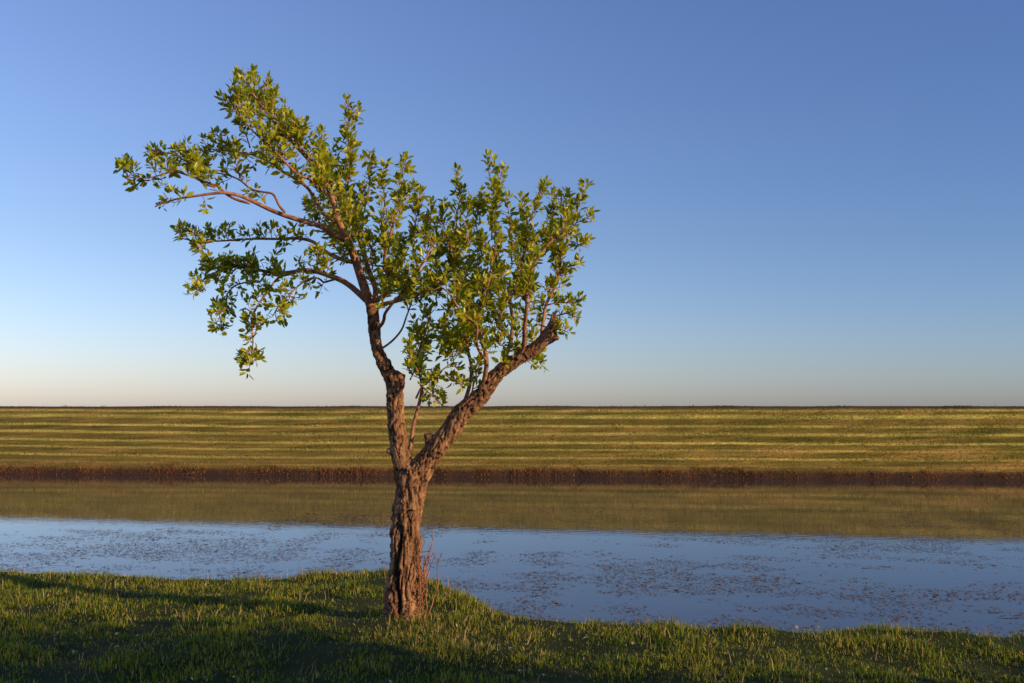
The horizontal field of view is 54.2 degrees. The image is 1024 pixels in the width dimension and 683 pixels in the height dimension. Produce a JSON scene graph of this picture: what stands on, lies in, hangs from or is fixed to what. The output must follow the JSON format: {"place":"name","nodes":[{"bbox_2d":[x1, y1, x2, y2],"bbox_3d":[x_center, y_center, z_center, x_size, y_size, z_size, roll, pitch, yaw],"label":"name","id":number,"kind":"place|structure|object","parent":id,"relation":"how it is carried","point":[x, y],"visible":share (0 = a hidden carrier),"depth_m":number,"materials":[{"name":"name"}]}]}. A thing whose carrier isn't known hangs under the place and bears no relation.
{"place":"outdoors","nodes":[
{"label":"outdoors","id":0,"kind":"place"},
{"bbox_2d":[0,475,1023,637],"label":"water","id":1,"kind":"structure","parent":0,"point":[629,513],"depth_m":17.80,"materials":[{"name":"blue liquid"}]},
{"bbox_2d":[0,509,1023,635],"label":"floating weed","id":2,"kind":"object","parent":1,"relation":"on","point":[720,585],"visible":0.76,"depth_m":14.69,"materials":[{"name":"green plant"}]},
{"bbox_2d":[0,406,1023,682],"bbox_3d":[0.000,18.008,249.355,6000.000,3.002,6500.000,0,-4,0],"label":"ground","id":3,"kind":"structure","parent":0,"point":[488,452],"depth_m":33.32,"materials":[{"name":"green plant"}]},
{"bbox_2d":[113,63,600,621],"bbox_3d":[-1.262,0.013,8.083,3.935,4.646,1.598,0,-4,0],"label":"tree","id":4,"kind":"object","parent":3,"relation":"on","point":[347,217],"visible":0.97,"depth_m":7.92,"materials":[{"name":"green plant"}]},
{"bbox_2d":[17,611,998,682],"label":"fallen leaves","id":5,"kind":"object","parent":3,"relation":"on","point":[499,644],"visible":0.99,"depth_m":7.13,"materials":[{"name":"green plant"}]},
{"bbox_2d":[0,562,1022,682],"bbox_3d":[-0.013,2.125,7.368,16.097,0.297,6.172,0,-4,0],"label":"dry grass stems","id":6,"kind":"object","parent":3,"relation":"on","point":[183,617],"visible":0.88,"depth_m":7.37,"materials":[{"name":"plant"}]},
{"bbox_2d":[0,404,1023,476],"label":"dike grass","id":7,"kind":"structure","parent":3,"relation":"on","point":[487,425],"depth_m":35.76,"materials":[{"name":"plant"}]},
{"bbox_2d":[0,463,1023,479],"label":"bank weeds","id":8,"kind":"object","parent":3,"relation":"on","point":[360,469],"visible":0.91,"depth_m":33.46,"materials":[{"name":"brown plant"}]},
{"bbox_2d":[0,0,1023,406],"label":"sky","id":9,"kind":"structure","parent":0,"point":[800,202],"materials":[{"name":"blue"}]}
]}

